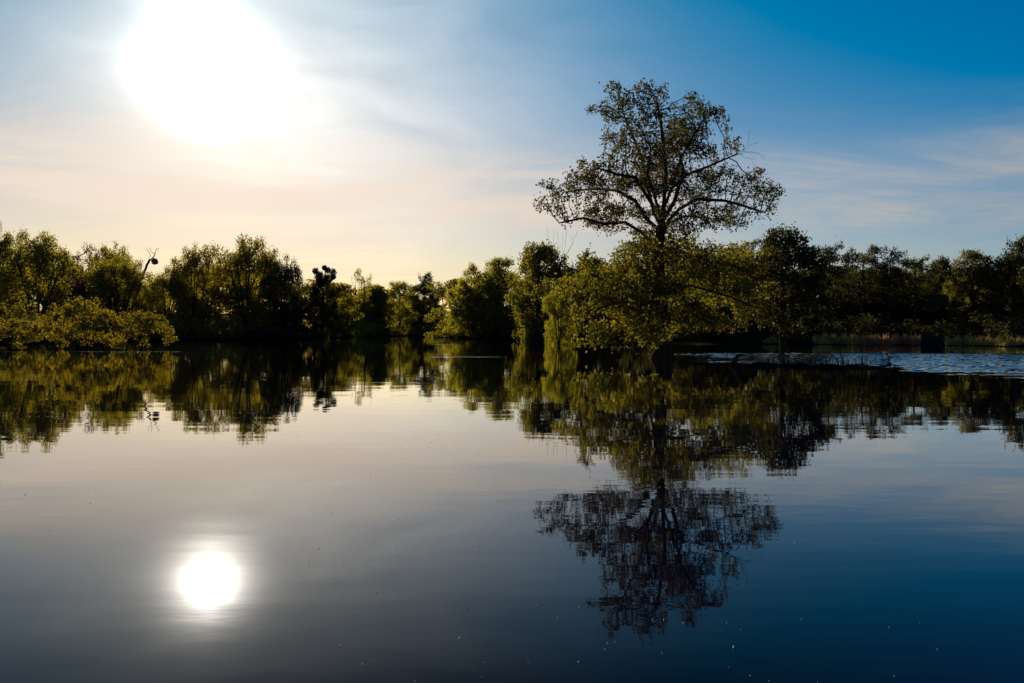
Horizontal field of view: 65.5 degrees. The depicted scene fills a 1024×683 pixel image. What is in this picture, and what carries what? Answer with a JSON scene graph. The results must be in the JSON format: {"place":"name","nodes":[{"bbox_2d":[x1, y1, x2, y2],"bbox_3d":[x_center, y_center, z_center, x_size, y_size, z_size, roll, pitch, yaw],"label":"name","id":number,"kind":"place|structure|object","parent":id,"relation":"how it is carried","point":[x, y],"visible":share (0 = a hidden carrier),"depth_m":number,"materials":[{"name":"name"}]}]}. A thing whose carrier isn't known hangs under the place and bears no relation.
{"place":"outdoors","nodes":[
{"label":"outdoors","id":0,"kind":"place"},
{"bbox_2d":[0,336,1023,682],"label":"lake water","id":1,"kind":"structure","parent":0,"point":[216,512],"depth_m":8.53,"materials":[{"name":"blue liquid"}]},
{"bbox_2d":[0,317,49,348],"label":"flooded shrub","id":2,"kind":"object","parent":1,"relation":"in","point":[10,330],"visible":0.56,"depth_m":75.95,"materials":[{"name":"green plant"}]},
{"bbox_2d":[12,310,96,349],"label":"flooded shrub","id":3,"kind":"object","parent":1,"relation":"in","point":[35,326],"visible":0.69,"depth_m":73.84,"materials":[{"name":"green plant"}]},
{"bbox_2d":[51,295,122,350],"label":"flooded shrub","id":4,"kind":"object","parent":1,"relation":"in","point":[69,312],"visible":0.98,"depth_m":72.02,"materials":[{"name":"green plant"}]},
{"bbox_2d":[101,309,177,349],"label":"flooded shrub","id":5,"kind":"object","parent":1,"relation":"in","point":[149,324],"visible":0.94,"depth_m":75.33,"materials":[{"name":"green plant"}]},
{"bbox_2d":[25,390,937,682],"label":"floating seeds","id":6,"kind":"object","parent":1,"relation":"on","point":[487,554],"visible":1,"depth_m":7.25,"materials":[{"name":"white plant"}]},
{"bbox_2d":[634,352,1023,382],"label":"wind ripples water","id":7,"kind":"structure","parent":1,"relation":"on","point":[999,364],"depth_m":49.70,"materials":[{"name":"blue liquid"}]},
{"bbox_2d":[0,313,1023,346],"bbox_3d":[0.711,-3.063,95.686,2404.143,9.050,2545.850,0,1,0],"label":"ground","id":8,"kind":"structure","parent":0,"point":[711,341],"depth_m":112.85,"materials":[{"name":"green plant"}]},
{"bbox_2d":[0,220,34,320],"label":"willow tree","id":9,"kind":"object","parent":8,"relation":"on","point":[5,243],"visible":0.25,"depth_m":145.46,"materials":[{"name":"green plant"}]},
{"bbox_2d":[0,229,86,325],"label":"willow tree","id":10,"kind":"object","parent":8,"relation":"on","point":[40,260],"visible":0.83,"depth_m":133.95,"materials":[{"name":"green plant"}]},
{"bbox_2d":[60,242,105,316],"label":"willow tree","id":11,"kind":"object","parent":8,"relation":"on","point":[79,289],"visible":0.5,"depth_m":157.69,"materials":[{"name":"green plant"}]},
{"bbox_2d":[82,240,145,330],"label":"willow tree","id":12,"kind":"object","parent":8,"relation":"on","point":[105,254],"visible":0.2,"depth_m":156.50,"materials":[{"name":"green plant"}]},
{"bbox_2d":[83,252,154,333],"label":"willow tree","id":13,"kind":"object","parent":8,"relation":"on","point":[103,280],"visible":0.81,"depth_m":136.64,"materials":[{"name":"green plant"}]},
{"bbox_2d":[136,247,158,310],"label":"dead snag","id":14,"kind":"object","parent":8,"relation":"on","point":[153,260],"visible":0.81,"depth_m":149.66,"materials":[{"name":"brown wood"}]},
{"bbox_2d":[137,265,195,329],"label":"willow tree","id":15,"kind":"object","parent":8,"relation":"on","point":[158,283],"visible":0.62,"depth_m":146.37,"materials":[{"name":"green plant"}]},
{"bbox_2d":[160,241,224,332],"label":"willow tree","id":16,"kind":"object","parent":8,"relation":"on","point":[194,261],"visible":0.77,"depth_m":147.94,"materials":[{"name":"green plant"}]},
{"bbox_2d":[0,309,447,341],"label":"undergrowth","id":17,"kind":"object","parent":8,"relation":"on","point":[235,332],"visible":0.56,"depth_m":141.23,"materials":[{"name":"green plant"}]},
{"bbox_2d":[1,262,447,336],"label":"wood","id":18,"kind":"object","parent":8,"relation":"on","point":[345,316],"visible":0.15,"depth_m":172.21,"materials":[{"name":"green plant"}]},
{"bbox_2d":[199,232,289,334],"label":"willow tree","id":19,"kind":"object","parent":8,"relation":"on","point":[237,263],"visible":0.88,"depth_m":150.72,"materials":[{"name":"green plant"}]},
{"bbox_2d":[254,254,308,335],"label":"willow tree","id":20,"kind":"object","parent":8,"relation":"on","point":[292,296],"visible":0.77,"depth_m":154.58,"materials":[{"name":"green plant"}]},
{"bbox_2d":[302,265,339,337],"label":"mistletoe tree","id":21,"kind":"object","parent":8,"relation":"on","point":[326,308],"visible":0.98,"depth_m":164.09,"materials":[{"name":"green plant"}]},
{"bbox_2d":[336,292,363,334],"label":"broadleaf tree","id":22,"kind":"object","parent":8,"relation":"on","point":[353,323],"visible":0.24,"depth_m":181.60,"materials":[{"name":"green plant"}]},
{"bbox_2d":[351,272,359,336],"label":"dead snag","id":23,"kind":"object","parent":8,"relation":"on","point":[356,304],"visible":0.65,"depth_m":185.80,"materials":[{"name":"wood"}]},
{"bbox_2d":[354,269,374,331],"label":"pale tree","id":24,"kind":"object","parent":8,"relation":"on","point":[365,298],"visible":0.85,"depth_m":197.48,"materials":[{"name":"green plant"}]},
{"bbox_2d":[355,284,396,329],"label":"broadleaf tree","id":25,"kind":"object","parent":8,"relation":"on","point":[388,307],"visible":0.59,"depth_m":205.27,"materials":[{"name":"green plant"}]},
{"bbox_2d":[377,326,401,335],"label":"bank shrub","id":26,"kind":"object","parent":8,"relation":"on","point":[396,331],"visible":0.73,"depth_m":203.65,"materials":[{"name":"green plant"}]},
{"bbox_2d":[385,279,420,329],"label":"broadleaf tree","id":27,"kind":"object","parent":8,"relation":"on","point":[398,288],"visible":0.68,"depth_m":224.73,"materials":[{"name":"green plant"}]},
{"bbox_2d":[404,271,447,333],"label":"broadleaf tree","id":28,"kind":"object","parent":8,"relation":"on","point":[424,291],"visible":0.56,"depth_m":230.42,"materials":[{"name":"green plant"}]},
{"bbox_2d":[442,317,474,338],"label":"bank shrub","id":29,"kind":"object","parent":8,"relation":"on","point":[457,321],"visible":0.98,"depth_m":158.77,"materials":[{"name":"green plant"}]},
{"bbox_2d":[445,261,496,335],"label":"oak tree","id":30,"kind":"object","parent":8,"relation":"on","point":[464,284],"visible":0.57,"depth_m":162.21,"materials":[{"name":"green plant"}]},
{"bbox_2d":[460,256,530,328],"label":"oak tree","id":31,"kind":"object","parent":8,"relation":"on","point":[484,287],"visible":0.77,"depth_m":155.91,"materials":[{"name":"green plant"}]},
{"bbox_2d":[503,239,582,341],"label":"oak tree","id":32,"kind":"object","parent":8,"relation":"on","point":[533,261],"visible":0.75,"depth_m":127.96,"materials":[{"name":"green plant"}]},
{"bbox_2d":[423,264,666,337],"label":"wood","id":33,"kind":"object","parent":8,"relation":"on","point":[440,289],"visible":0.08,"depth_m":175.95,"materials":[{"name":"green plant"}]},
{"bbox_2d":[539,230,576,334],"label":"dead tree","id":34,"kind":"object","parent":8,"relation":"on","point":[559,272],"visible":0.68,"depth_m":117.75,"materials":[{"name":"brown wood"}]},
{"bbox_2d":[541,284,577,344],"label":"young willow","id":35,"kind":"object","parent":8,"relation":"on","point":[550,307],"visible":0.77,"depth_m":97.36,"materials":[{"name":"green plant"}]},
{"bbox_2d":[551,255,624,340],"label":"oak tree","id":36,"kind":"object","parent":8,"relation":"on","point":[571,270],"visible":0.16,"depth_m":116.52,"materials":[{"name":"green plant"}]},
{"bbox_2d":[533,78,788,358],"bbox_3d":[11.200,-7.688,53.842,19.175,19.824,12.597,-1,1,-37],"label":"great oak","id":37,"kind":"object","parent":8,"relation":"on","point":[661,258],"visible":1,"depth_m":51.45,"materials":[{"name":"green plant"}]},
{"bbox_2d":[655,246,735,336],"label":"tree","id":38,"kind":"object","parent":8,"relation":"on","point":[678,307],"visible":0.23,"depth_m":113.18,"materials":[{"name":"green plant"}]},
{"bbox_2d":[442,309,1023,341],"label":"undergrowth","id":39,"kind":"object","parent":8,"relation":"on","point":[1006,325],"visible":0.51,"depth_m":104.33,"materials":[{"name":"green plant"}]},
{"bbox_2d":[717,237,769,334],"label":"tree","id":40,"kind":"object","parent":8,"relation":"on","point":[753,247],"visible":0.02,"depth_m":116.01,"materials":[{"name":"green plant"}]},
{"bbox_2d":[763,334,778,343],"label":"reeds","id":41,"kind":"object","parent":8,"relation":"on","point":[770,339],"visible":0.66,"depth_m":102.39,"materials":[{"name":"green plant"}]},
{"bbox_2d":[737,221,840,349],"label":"oak tree","id":42,"kind":"object","parent":8,"relation":"on","point":[802,293],"visible":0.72,"depth_m":71.93,"materials":[{"name":"green plant"}]},
{"bbox_2d":[627,265,1023,334],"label":"wood","id":43,"kind":"object","parent":8,"relation":"on","point":[900,313],"visible":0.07,"depth_m":131.23,"materials":[{"name":"green plant"}]},
{"bbox_2d":[810,332,859,344],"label":"reeds","id":44,"kind":"object","parent":8,"relation":"on","point":[844,339],"visible":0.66,"depth_m":100.13,"materials":[{"name":"green plant"}]},
{"bbox_2d":[808,236,865,334],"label":"tree","id":45,"kind":"object","parent":8,"relation":"on","point":[837,290],"visible":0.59,"depth_m":112.43,"materials":[{"name":"green plant"}]},
{"bbox_2d":[840,244,891,333],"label":"tree","id":46,"kind":"object","parent":8,"relation":"on","point":[870,270],"visible":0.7,"depth_m":117.36,"materials":[{"name":"green plant"}]},
{"bbox_2d":[850,332,921,344],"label":"reeds","id":47,"kind":"object","parent":8,"relation":"on","point":[886,340],"visible":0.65,"depth_m":96.47,"materials":[{"name":"plant"}]},
{"bbox_2d":[859,244,915,332],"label":"tree","id":48,"kind":"object","parent":8,"relation":"on","point":[893,274],"visible":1,"depth_m":114.75,"materials":[{"name":"green plant"}]},
{"bbox_2d":[885,254,944,329],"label":"tree","id":49,"kind":"object","parent":8,"relation":"on","point":[921,299],"visible":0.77,"depth_m":115.97,"materials":[{"name":"green plant"}]},
{"bbox_2d":[916,255,970,334],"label":"tree","id":50,"kind":"object","parent":8,"relation":"on","point":[933,315],"visible":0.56,"depth_m":120.69,"materials":[{"name":"green plant"}]},
{"bbox_2d":[936,248,1007,330],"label":"tree","id":51,"kind":"object","parent":8,"relation":"on","point":[973,258],"visible":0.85,"depth_m":115.77,"materials":[{"name":"green plant"}]},
{"bbox_2d":[942,332,1023,345],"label":"reeds","id":52,"kind":"object","parent":8,"relation":"on","point":[998,340],"visible":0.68,"depth_m":93.01,"materials":[{"name":"plant"}]},
{"bbox_2d":[977,234,1023,333],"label":"tree","id":53,"kind":"object","parent":8,"relation":"on","point":[1009,264],"visible":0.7,"depth_m":114.06,"materials":[{"name":"green plant"}]},
{"bbox_2d":[0,0,1023,315],"label":"sky","id":54,"kind":"structure","parent":0,"point":[388,140],"materials":[{"name":"blue"}]},
{"bbox_2d":[692,362,886,368],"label":"mud bank","id":55,"kind":"structure","parent":0,"point":[737,364],"depth_m":41.66,"materials":[{"name":"brown soil"}]},
{"bbox_2d":[729,354,745,363],"bbox_3d":[12.085,1.164,43.239,1.720,1.020,0.467,0,1,0],"label":"driftwood stump","id":56,"kind":"object","parent":55,"relation":"on","point":[736,357],"visible":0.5,"depth_m":43.15,"materials":[{"name":"brown wood"}]},
{"bbox_2d":[767,353,787,365],"bbox_3d":[14.135,0.891,42.629,1.107,1.087,1.068,1,1,37],"label":"grass tuft","id":57,"kind":"object","parent":55,"relation":"on","point":[773,360],"visible":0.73,"depth_m":42.53,"materials":[{"name":"green plant"}]},
{"bbox_2d":[779,353,799,365],"bbox_3d":[14.853,0.879,42.506,1.125,1.116,0.727,1,1,37],"label":"grass tuft","id":58,"kind":"object","parent":55,"relation":"on","point":[788,360],"visible":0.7,"depth_m":42.43,"materials":[{"name":"green plant"}]},
{"bbox_2d":[811,350,834,364],"bbox_3d":[16.311,0.902,42.016,1.210,1.086,0.740,0,1,0],"label":"grass tuft","id":59,"kind":"object","parent":55,"relation":"on","point":[815,360],"visible":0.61,"depth_m":41.86,"materials":[{"name":"plant"}]},
{"bbox_2d":[819,336,842,364],"bbox_3d":[16.495,0.525,41.283,1.345,1.649,0.127,0,1,10],"label":"arched branch","id":60,"kind":"object","parent":55,"relation":"on","point":[838,347],"visible":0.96,"depth_m":41.20,"materials":[{"name":"brown plant"}]},
{"bbox_2d":[821,351,845,364],"bbox_3d":[16.801,0.950,41.559,1.524,1.005,1.003,0,1,0],"label":"grass tuft","id":61,"kind":"object","parent":55,"relation":"on","point":[835,360],"visible":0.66,"depth_m":41.32,"materials":[{"name":"plant"}]},
{"bbox_2d":[838,355,855,364],"bbox_3d":[17.405,1.050,41.411,0.927,0.810,0.597,0,1,25],"label":"grass tuft","id":62,"kind":"object","parent":55,"relation":"on","point":[846,363],"visible":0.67,"depth_m":41.27,"materials":[{"name":"green plant"}]},
{"bbox_2d":[856,353,870,364],"bbox_3d":[18.164,0.938,41.261,0.835,1.037,0.540,0,1,-15],"label":"grass tuft","id":63,"kind":"object","parent":55,"relation":"on","point":[861,360],"visible":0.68,"depth_m":41.12,"materials":[{"name":"green plant"}]},
{"bbox_2d":[858,357,901,367],"bbox_3d":[18.734,1.117,40.448,2.175,0.670,0.201,0,1,10],"label":"fallen log","id":64,"kind":"object","parent":55,"relation":"on","point":[886,365],"visible":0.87,"depth_m":40.40,"materials":[{"name":"brown wood"}]},
{"bbox_2d":[875,352,894,367],"bbox_3d":[19.075,0.870,40.771,0.930,1.188,0.813,0,1,26],"label":"grass tuft","id":65,"kind":"object","parent":55,"relation":"on","point":[888,361],"visible":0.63,"depth_m":40.83,"materials":[{"name":"plant"}]}
]}

